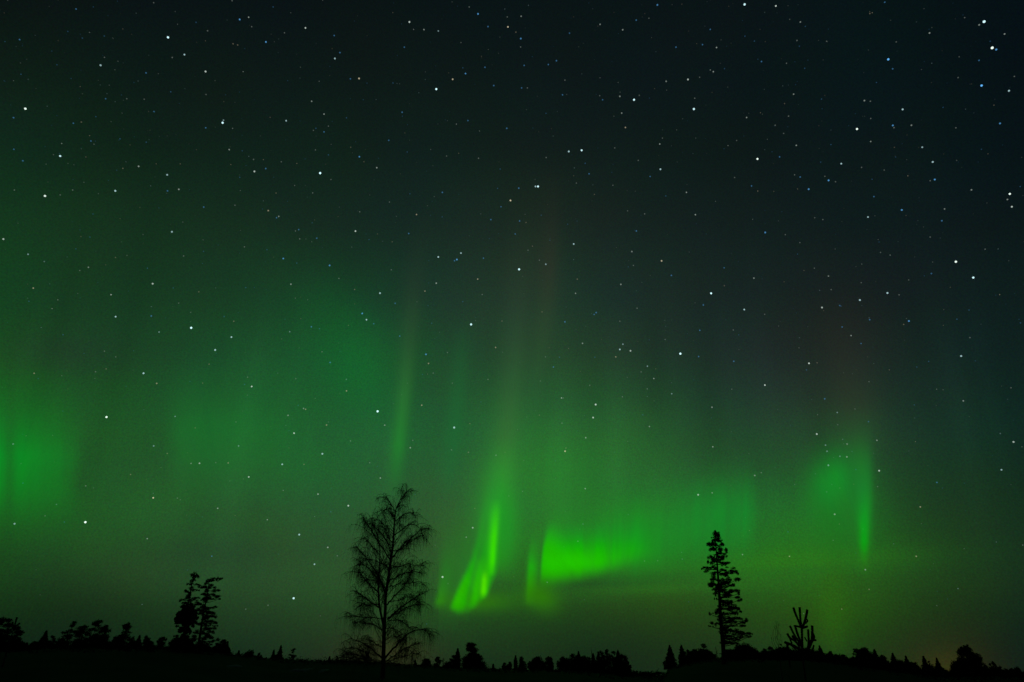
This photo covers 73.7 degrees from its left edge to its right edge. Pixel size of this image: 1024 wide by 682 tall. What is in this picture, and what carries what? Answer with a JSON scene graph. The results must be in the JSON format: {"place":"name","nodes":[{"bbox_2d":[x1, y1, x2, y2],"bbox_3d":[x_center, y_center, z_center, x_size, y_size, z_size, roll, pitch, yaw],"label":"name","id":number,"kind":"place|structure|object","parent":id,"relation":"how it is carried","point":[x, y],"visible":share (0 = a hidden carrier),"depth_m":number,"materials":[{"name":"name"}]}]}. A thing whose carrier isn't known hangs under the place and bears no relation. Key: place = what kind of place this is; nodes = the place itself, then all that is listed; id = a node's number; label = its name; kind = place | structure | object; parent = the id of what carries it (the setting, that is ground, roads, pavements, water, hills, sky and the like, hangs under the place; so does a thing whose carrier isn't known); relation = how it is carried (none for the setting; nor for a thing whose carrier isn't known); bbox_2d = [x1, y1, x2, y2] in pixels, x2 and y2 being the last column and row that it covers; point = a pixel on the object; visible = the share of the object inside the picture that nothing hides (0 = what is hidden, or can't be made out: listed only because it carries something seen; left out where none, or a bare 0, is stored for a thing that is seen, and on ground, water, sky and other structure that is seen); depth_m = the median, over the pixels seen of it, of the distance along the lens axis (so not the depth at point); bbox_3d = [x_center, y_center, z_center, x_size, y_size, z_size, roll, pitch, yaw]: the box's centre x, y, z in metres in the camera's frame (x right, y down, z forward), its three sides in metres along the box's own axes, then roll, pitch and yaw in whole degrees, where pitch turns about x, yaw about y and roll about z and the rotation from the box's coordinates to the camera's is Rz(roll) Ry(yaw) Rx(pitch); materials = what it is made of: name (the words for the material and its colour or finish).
{"place":"outdoors","nodes":[
{"label":"outdoors","id":0,"kind":"place"},
{"bbox_2d":[0,0,1023,673],"bbox_3d":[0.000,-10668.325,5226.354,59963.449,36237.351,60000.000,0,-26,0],"label":"sky","id":1,"kind":"structure","parent":0,"point":[956,432],"depth_m":27013.74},
{"bbox_2d":[0,420,50,503],"bbox_3d":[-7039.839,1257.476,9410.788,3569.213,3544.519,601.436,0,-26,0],"label":"aurora curtain","id":2,"kind":"object","parent":1,"relation":"in","point":[31,462],"visible":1,"depth_m":9118.52,"materials":[{"name":"green"}]},
{"bbox_2d":[393,357,408,473],"bbox_3d":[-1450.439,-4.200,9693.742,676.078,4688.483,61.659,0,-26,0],"label":"aurora curtain","id":3,"kind":"object","parent":1,"relation":"in","point":[398,444],"visible":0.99,"depth_m":9156.90,"materials":[{"name":"green"}]},
{"bbox_2d":[437,568,447,603],"bbox_3d":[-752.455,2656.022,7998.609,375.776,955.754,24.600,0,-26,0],"label":"aurora curtain","id":4,"kind":"object","parent":1,"relation":"in","point":[442,593],"visible":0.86,"depth_m":7905.32,"materials":[{"name":"green"}]},
{"bbox_2d":[446,360,517,611],"bbox_3d":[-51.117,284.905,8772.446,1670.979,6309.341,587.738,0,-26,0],"label":"aurora curtain","id":5,"kind":"object","parent":1,"relation":"in","point":[482,559],"visible":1,"depth_m":8014.97,"materials":[{"name":"green"}]},
{"bbox_2d":[2,0,1023,627],"bbox_3d":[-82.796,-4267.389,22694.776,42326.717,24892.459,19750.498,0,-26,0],"label":"stars","id":6,"kind":"object","parent":1,"relation":"in","point":[500,206],"visible":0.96,"depth_m":25559.96,"materials":[{"name":"white"}]},
{"bbox_2d":[526,499,747,605],"bbox_3d":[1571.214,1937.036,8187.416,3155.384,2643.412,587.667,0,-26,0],"label":"aurora curtain","id":7,"kind":"object","parent":1,"relation":"in","point":[636,538],"visible":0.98,"depth_m":8011.26,"materials":[{"name":"green"}]},
{"bbox_2d":[814,442,870,557],"bbox_3d":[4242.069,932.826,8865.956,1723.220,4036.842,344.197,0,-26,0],"label":"aurora curtain","id":8,"kind":"object","parent":1,"relation":"in","point":[842,490],"visible":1,"depth_m":8463.24,"materials":[{"name":"green"}]},
{"bbox_2d":[0,648,1023,681],"bbox_3d":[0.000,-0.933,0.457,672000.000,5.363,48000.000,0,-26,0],"label":"ground","id":9,"kind":"structure","parent":0,"point":[66,665],"depth_m":58.60,"materials":[{"name":"soil"}]},
{"bbox_2d":[0,616,7,640],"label":"pine tree","id":10,"kind":"object","parent":9,"relation":"on","point":[2,622],"visible":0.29,"depth_m":138.71,"materials":[{"name":"black plant"}]},
{"bbox_2d":[0,618,13,641],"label":"pine tree","id":11,"kind":"object","parent":9,"relation":"on","point":[7,631],"visible":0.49,"depth_m":129.09,"materials":[{"name":"black plant"}]},
{"bbox_2d":[2,617,19,666],"bbox_3d":[-40.359,24.270,54.921,0.800,3.860,0.249,0,-26,0],"label":"young pine","id":12,"kind":"object","parent":9,"relation":"on","point":[14,625],"visible":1,"depth_m":55.30,"materials":[{"name":"black plant"}]},
{"bbox_2d":[12,626,24,638],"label":"pine tree","id":13,"kind":"object","parent":9,"relation":"on","point":[16,633],"visible":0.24,"depth_m":133.36,"materials":[{"name":"black plant"}]},
{"bbox_2d":[20,642,28,649],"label":"bush","id":14,"kind":"object","parent":9,"relation":"on","point":[26,645],"visible":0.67,"depth_m":100.27,"materials":[{"name":"black plant"}]},
{"bbox_2d":[29,642,41,649],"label":"bush","id":15,"kind":"object","parent":9,"relation":"on","point":[34,645],"visible":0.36,"depth_m":101.95,"materials":[{"name":"black plant"}]},
{"bbox_2d":[28,639,51,647],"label":"bush","id":16,"kind":"object","parent":9,"relation":"on","point":[41,642],"visible":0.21,"depth_m":107.59,"materials":[{"name":"black plant"}]},
{"bbox_2d":[40,630,47,640],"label":"spruce tree","id":17,"kind":"object","parent":9,"relation":"on","point":[44,636],"visible":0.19,"depth_m":119.36,"materials":[{"name":"black plant"}]},
{"bbox_2d":[50,635,55,643],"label":"leafy tree","id":18,"kind":"object","parent":9,"relation":"on","point":[53,641],"visible":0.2,"depth_m":123.90,"materials":[{"name":"black plant"}]},
{"bbox_2d":[56,637,68,644],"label":"leafy tree","id":19,"kind":"object","parent":9,"relation":"on","point":[61,640],"visible":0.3,"depth_m":118.82,"materials":[{"name":"black plant"}]},
{"bbox_2d":[60,621,79,645],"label":"pine tree","id":20,"kind":"object","parent":9,"relation":"on","point":[68,636],"visible":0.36,"depth_m":128.56,"materials":[{"name":"black plant"}]},
{"bbox_2d":[69,624,91,643],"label":"pine tree","id":21,"kind":"object","parent":9,"relation":"on","point":[82,630],"visible":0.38,"depth_m":133.24,"materials":[{"name":"black plant"}]},
{"bbox_2d":[83,619,102,641],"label":"pine tree","id":22,"kind":"object","parent":9,"relation":"on","point":[96,624],"visible":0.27,"depth_m":129.04,"materials":[{"name":"black plant"}]},
{"bbox_2d":[96,624,111,641],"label":"leafy tree","id":23,"kind":"object","parent":9,"relation":"on","point":[105,629],"visible":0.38,"depth_m":121.40,"materials":[{"name":"black plant"}]},
{"bbox_2d":[113,634,125,647],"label":"leafy tree","id":24,"kind":"object","parent":9,"relation":"on","point":[118,637],"visible":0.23,"depth_m":118.98,"materials":[{"name":"black plant"}]},
{"bbox_2d":[120,622,131,647],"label":"pine tree","id":25,"kind":"object","parent":9,"relation":"on","point":[126,627],"visible":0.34,"depth_m":126.84,"materials":[{"name":"black plant"}]},
{"bbox_2d":[124,639,146,648],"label":"bush","id":26,"kind":"object","parent":9,"relation":"on","point":[134,644],"visible":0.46,"depth_m":110.78,"materials":[{"name":"black plant"}]},
{"bbox_2d":[141,635,152,647],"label":"pine tree","id":27,"kind":"object","parent":9,"relation":"on","point":[146,640],"visible":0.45,"depth_m":122.52,"materials":[{"name":"black plant"}]},
{"bbox_2d":[156,636,166,646],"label":"leafy tree","id":28,"kind":"object","parent":9,"relation":"on","point":[161,640],"visible":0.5,"depth_m":115.28,"materials":[{"name":"black plant"}]},
{"bbox_2d":[165,636,179,649],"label":"bush","id":29,"kind":"object","parent":9,"relation":"on","point":[172,640],"visible":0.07,"depth_m":102.00,"materials":[{"name":"black plant"}]},
{"bbox_2d":[172,601,199,652],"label":"pine tree","id":30,"kind":"object","parent":9,"relation":"on","point":[186,617],"visible":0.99,"depth_m":84.35,"materials":[{"name":"black plant"}]},
{"bbox_2d":[179,571,199,633],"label":"pine tree","id":31,"kind":"object","parent":9,"relation":"on","point":[191,588],"visible":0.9,"depth_m":97.94,"materials":[{"name":"black plant"}]},
{"bbox_2d":[190,577,222,649],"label":"pine tree","id":32,"kind":"object","parent":9,"relation":"on","point":[206,598],"visible":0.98,"depth_m":91.07,"materials":[{"name":"black plant"}]},
{"bbox_2d":[212,638,220,648],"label":"pine tree","id":33,"kind":"object","parent":9,"relation":"on","point":[217,640],"visible":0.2,"depth_m":118.76,"materials":[{"name":"black plant"}]},
{"bbox_2d":[213,645,231,653],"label":"bush","id":34,"kind":"object","parent":9,"relation":"on","point":[221,649],"visible":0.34,"depth_m":101.38,"materials":[{"name":"black plant"}]},
{"bbox_2d":[218,639,226,647],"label":"leafy tree","id":35,"kind":"object","parent":9,"relation":"on","point":[223,642],"visible":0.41,"depth_m":117.01,"materials":[{"name":"black plant"}]},
{"bbox_2d":[243,649,255,656],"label":"bush","id":36,"kind":"object","parent":9,"relation":"on","point":[250,652],"visible":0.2,"depth_m":154.46,"materials":[{"name":"black plant"}]},
{"bbox_2d":[271,654,283,658],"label":"bush","id":37,"kind":"object","parent":9,"relation":"on","point":[277,655],"visible":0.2,"depth_m":158.83,"materials":[{"name":"black plant"}]},
{"bbox_2d":[277,645,282,657],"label":"spruce tree","id":38,"kind":"object","parent":9,"relation":"on","point":[280,652],"visible":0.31,"depth_m":163.67,"materials":[{"name":"black plant"}]},
{"bbox_2d":[288,648,296,659],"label":"pine tree","id":39,"kind":"object","parent":9,"relation":"on","point":[291,655],"visible":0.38,"depth_m":154.27,"materials":[{"name":"black plant"}]},
{"bbox_2d":[330,483,442,677],"bbox_3d":[-9.771,19.208,55.421,8.434,15.351,8.098,0,-26,0],"label":"birch tree","id":40,"kind":"object","parent":9,"relation":"on","point":[380,585],"visible":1,"depth_m":54.53,"materials":[{"name":"black plant"}]},
{"bbox_2d":[421,658,431,665],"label":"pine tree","id":41,"kind":"object","parent":9,"relation":"on","point":[426,660],"visible":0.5,"depth_m":135.39,"materials":[{"name":"black plant"}]},
{"bbox_2d":[433,656,442,666],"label":"pine tree","id":42,"kind":"object","parent":9,"relation":"on","point":[437,659],"visible":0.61,"depth_m":135.70,"materials":[{"name":"black plant"}]},
{"bbox_2d":[448,654,454,665],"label":"pine tree","id":43,"kind":"object","parent":9,"relation":"on","point":[451,661],"visible":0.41,"depth_m":126.78,"materials":[{"name":"black plant"}]},
{"bbox_2d":[454,648,460,667],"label":"spruce tree","id":44,"kind":"object","parent":9,"relation":"on","point":[457,660],"visible":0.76,"depth_m":122.15,"materials":[{"name":"black plant"}]},
{"bbox_2d":[460,642,478,667],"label":"pine tree","id":45,"kind":"object","parent":9,"relation":"on","point":[470,647],"visible":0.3,"depth_m":108.86,"materials":[{"name":"black plant"}]},
{"bbox_2d":[461,652,486,668],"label":"pine tree","id":46,"kind":"object","parent":9,"relation":"on","point":[473,659],"visible":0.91,"depth_m":105.99,"materials":[{"name":"black plant"}]},
{"bbox_2d":[0,643,1023,680],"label":"undergrowth","id":47,"kind":"object","parent":9,"relation":"on","point":[476,667],"visible":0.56,"depth_m":86.05,"materials":[{"name":"black plant"}]},
{"bbox_2d":[513,655,517,668],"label":"spruce tree","id":48,"kind":"object","parent":9,"relation":"on","point":[515,663],"visible":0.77,"depth_m":126.52,"materials":[{"name":"black plant"}]},
{"bbox_2d":[518,656,527,669],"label":"leafy tree","id":49,"kind":"object","parent":9,"relation":"on","point":[522,663],"visible":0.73,"depth_m":122.67,"materials":[{"name":"black plant"}]},
{"bbox_2d":[526,655,546,669],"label":"leafy tree","id":50,"kind":"object","parent":9,"relation":"on","point":[535,663],"visible":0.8,"depth_m":116.97,"materials":[{"name":"black plant"}]},
{"bbox_2d":[545,656,553,669],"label":"leafy tree","id":51,"kind":"object","parent":9,"relation":"on","point":[549,662],"visible":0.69,"depth_m":120.89,"materials":[{"name":"black plant"}]},
{"bbox_2d":[556,656,570,670],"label":"leafy tree","id":52,"kind":"object","parent":9,"relation":"on","point":[563,662],"visible":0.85,"depth_m":103.41,"materials":[{"name":"black plant"}]},
{"bbox_2d":[565,653,580,670],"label":"leafy tree","id":53,"kind":"object","parent":9,"relation":"on","point":[574,662],"visible":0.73,"depth_m":106.36,"materials":[{"name":"black plant"}]},
{"bbox_2d":[578,655,592,671],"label":"leafy tree","id":54,"kind":"object","parent":9,"relation":"on","point":[586,664],"visible":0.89,"depth_m":104.41,"materials":[{"name":"black plant"}]},
{"bbox_2d":[591,653,597,672],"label":"spruce tree","id":55,"kind":"object","parent":9,"relation":"on","point":[593,661],"visible":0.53,"depth_m":106.54,"materials":[{"name":"black plant"}]},
{"bbox_2d":[595,651,607,673],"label":"leafy tree","id":56,"kind":"object","parent":9,"relation":"on","point":[600,663],"visible":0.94,"depth_m":104.58,"materials":[{"name":"black plant"}]},
{"bbox_2d":[604,648,610,673],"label":"leafy tree","id":57,"kind":"object","parent":9,"relation":"on","point":[606,655],"visible":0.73,"depth_m":106.68,"materials":[{"name":"black plant"}]},
{"bbox_2d":[608,651,618,673],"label":"leafy tree","id":58,"kind":"object","parent":9,"relation":"on","point":[614,660],"visible":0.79,"depth_m":104.69,"materials":[{"name":"black plant"}]},
{"bbox_2d":[615,654,630,675],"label":"leafy tree","id":59,"kind":"object","parent":9,"relation":"on","point":[619,666],"visible":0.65,"depth_m":102.85,"materials":[{"name":"black plant"}]},
{"bbox_2d":[623,660,632,676],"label":"bush","id":60,"kind":"object","parent":9,"relation":"on","point":[627,669],"visible":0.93,"depth_m":100.75,"materials":[{"name":"black plant"}]},
{"bbox_2d":[662,656,674,669],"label":"leafy tree","id":61,"kind":"object","parent":9,"relation":"on","point":[668,662],"visible":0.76,"depth_m":101.11,"materials":[{"name":"black plant"}]},
{"bbox_2d":[666,645,677,664],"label":"spruce tree","id":62,"kind":"object","parent":9,"relation":"on","point":[670,653],"visible":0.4,"depth_m":107.05,"materials":[{"name":"black plant"}]},
{"bbox_2d":[678,645,683,664],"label":"spruce tree","id":63,"kind":"object","parent":9,"relation":"on","point":[681,649],"visible":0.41,"depth_m":110.75,"materials":[{"name":"black plant"}]},
{"bbox_2d":[681,649,690,663],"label":"leafy tree","id":64,"kind":"object","parent":9,"relation":"on","point":[684,654],"visible":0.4,"depth_m":107.05,"materials":[{"name":"black plant"}]},
{"bbox_2d":[686,648,716,662],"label":"bush","id":65,"kind":"object","parent":9,"relation":"on","point":[694,656],"visible":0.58,"depth_m":96.93,"materials":[{"name":"black plant"}]},
{"bbox_2d":[699,644,707,650],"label":"pine tree","id":66,"kind":"object","parent":9,"relation":"on","point":[703,646],"visible":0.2,"depth_m":111.20,"materials":[{"name":"black plant"}]},
{"bbox_2d":[701,530,752,663],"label":"pine tree","id":67,"kind":"object","parent":9,"relation":"on","point":[721,619],"visible":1,"depth_m":73.22,"materials":[{"name":"black plant"}]},
{"bbox_2d":[719,648,743,659],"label":"bush","id":68,"kind":"object","parent":9,"relation":"on","point":[732,653],"visible":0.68,"depth_m":90.17,"materials":[{"name":"black plant"}]},
{"bbox_2d":[733,642,757,658],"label":"leafy tree","id":69,"kind":"object","parent":9,"relation":"on","point":[741,648],"visible":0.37,"depth_m":99.43,"materials":[{"name":"black plant"}]},
{"bbox_2d":[745,648,756,657],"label":"bush","id":70,"kind":"object","parent":9,"relation":"on","point":[749,652],"visible":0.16,"depth_m":98.16,"materials":[{"name":"black plant"}]},
{"bbox_2d":[747,650,773,659],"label":"bush","id":71,"kind":"object","parent":9,"relation":"on","point":[760,654],"visible":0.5,"depth_m":95.55,"materials":[{"name":"black plant"}]},
{"bbox_2d":[765,647,782,659],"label":"bush","id":72,"kind":"object","parent":9,"relation":"on","point":[774,653],"visible":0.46,"depth_m":95.58,"materials":[{"name":"black plant"}]},
{"bbox_2d":[771,621,782,681],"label":"bare sapling","id":73,"kind":"object","parent":9,"relation":"on","point":[778,645],"visible":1,"depth_m":15.54,"materials":[{"name":"black plant"}]},
{"bbox_2d":[773,645,795,659],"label":"bush","id":74,"kind":"object","parent":9,"relation":"on","point":[782,651],"visible":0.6,"depth_m":94.75,"materials":[{"name":"black plant"}]},
{"bbox_2d":[784,607,816,681],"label":"young pine","id":75,"kind":"object","parent":9,"relation":"on","point":[799,644],"visible":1,"depth_m":11.92,"materials":[{"name":"black plant"}]},
{"bbox_2d":[791,647,827,661],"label":"bush","id":76,"kind":"object","parent":9,"relation":"on","point":[816,655],"visible":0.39,"depth_m":93.10,"materials":[{"name":"black plant"}]},
{"bbox_2d":[609,670,1023,675],"bbox_3d":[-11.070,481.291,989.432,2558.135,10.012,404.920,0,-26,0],"label":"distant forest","id":77,"kind":"object","parent":9,"relation":"on","point":[647,672],"visible":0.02,"depth_m":864.65,"materials":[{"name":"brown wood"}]},
{"bbox_2d":[821,652,846,663],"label":"bush","id":78,"kind":"object","parent":9,"relation":"on","point":[831,657],"visible":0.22,"depth_m":96.90,"materials":[{"name":"black plant"}]},
{"bbox_2d":[845,656,855,663],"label":"bush","id":79,"kind":"object","parent":9,"relation":"on","point":[849,659],"visible":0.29,"depth_m":103.95,"materials":[{"name":"black plant"}]},
{"bbox_2d":[855,647,874,657],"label":"leafy tree","id":80,"kind":"object","parent":9,"relation":"on","point":[863,651],"visible":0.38,"depth_m":108.76,"materials":[{"name":"black plant"}]},
{"bbox_2d":[846,654,889,669],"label":"bush","id":81,"kind":"object","parent":9,"relation":"on","point":[868,661],"visible":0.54,"depth_m":100.12,"materials":[{"name":"black plant"}]},
{"bbox_2d":[877,654,891,668],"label":"bush","id":82,"kind":"object","parent":9,"relation":"on","point":[884,658],"visible":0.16,"depth_m":103.07,"materials":[{"name":"black plant"}]},
{"bbox_2d":[890,653,896,661],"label":"spruce tree","id":83,"kind":"object","parent":9,"relation":"on","point":[892,657],"visible":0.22,"depth_m":113.29,"materials":[{"name":"black plant"}]},
{"bbox_2d":[890,659,919,673],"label":"bush","id":84,"kind":"object","parent":9,"relation":"on","point":[903,665],"visible":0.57,"depth_m":101.79,"materials":[{"name":"black plant"}]},
{"bbox_2d":[908,661,918,672],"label":"bush","id":85,"kind":"object","parent":9,"relation":"on","point":[915,664],"visible":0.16,"depth_m":106.14,"materials":[{"name":"black plant"}]},
{"bbox_2d":[921,656,929,667],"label":"spruce tree","id":86,"kind":"object","parent":9,"relation":"on","point":[924,662],"visible":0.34,"depth_m":117.54,"materials":[{"name":"black plant"}]},
{"bbox_2d":[917,665,951,676],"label":"bush","id":87,"kind":"object","parent":9,"relation":"on","point":[941,671],"visible":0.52,"depth_m":103.23,"materials":[{"name":"black plant"}]},
{"bbox_2d":[935,657,941,668],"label":"spruce tree","id":88,"kind":"object","parent":9,"relation":"on","point":[937,663],"visible":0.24,"depth_m":117.42,"materials":[{"name":"black plant"}]},
{"bbox_2d":[949,658,974,676],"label":"bush","id":89,"kind":"object","parent":9,"relation":"on","point":[961,668],"visible":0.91,"depth_m":96.83,"materials":[{"name":"black plant"}]},
{"bbox_2d":[955,645,982,669],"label":"leafy tree","id":90,"kind":"object","parent":9,"relation":"on","point":[961,652],"visible":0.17,"depth_m":101.80,"materials":[{"name":"black plant"}]},
{"bbox_2d":[964,653,994,675],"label":"tree","id":91,"kind":"object","parent":9,"relation":"on","point":[974,658],"visible":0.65,"depth_m":98.81,"materials":[{"name":"black plant"}]},
{"bbox_2d":[988,661,997,668],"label":"leafy tree","id":92,"kind":"object","parent":9,"relation":"on","point":[994,665],"visible":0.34,"depth_m":117.30,"materials":[{"name":"black plant"}]},
{"bbox_2d":[985,666,1010,676],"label":"bush","id":93,"kind":"object","parent":9,"relation":"on","point":[997,672],"visible":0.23,"depth_m":103.07,"materials":[{"name":"black plant"}]},
{"bbox_2d":[1007,668,1023,676],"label":"bush","id":94,"kind":"object","parent":9,"relation":"on","point":[1018,673],"visible":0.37,"depth_m":107.11,"materials":[{"name":"black plant"}]}
]}

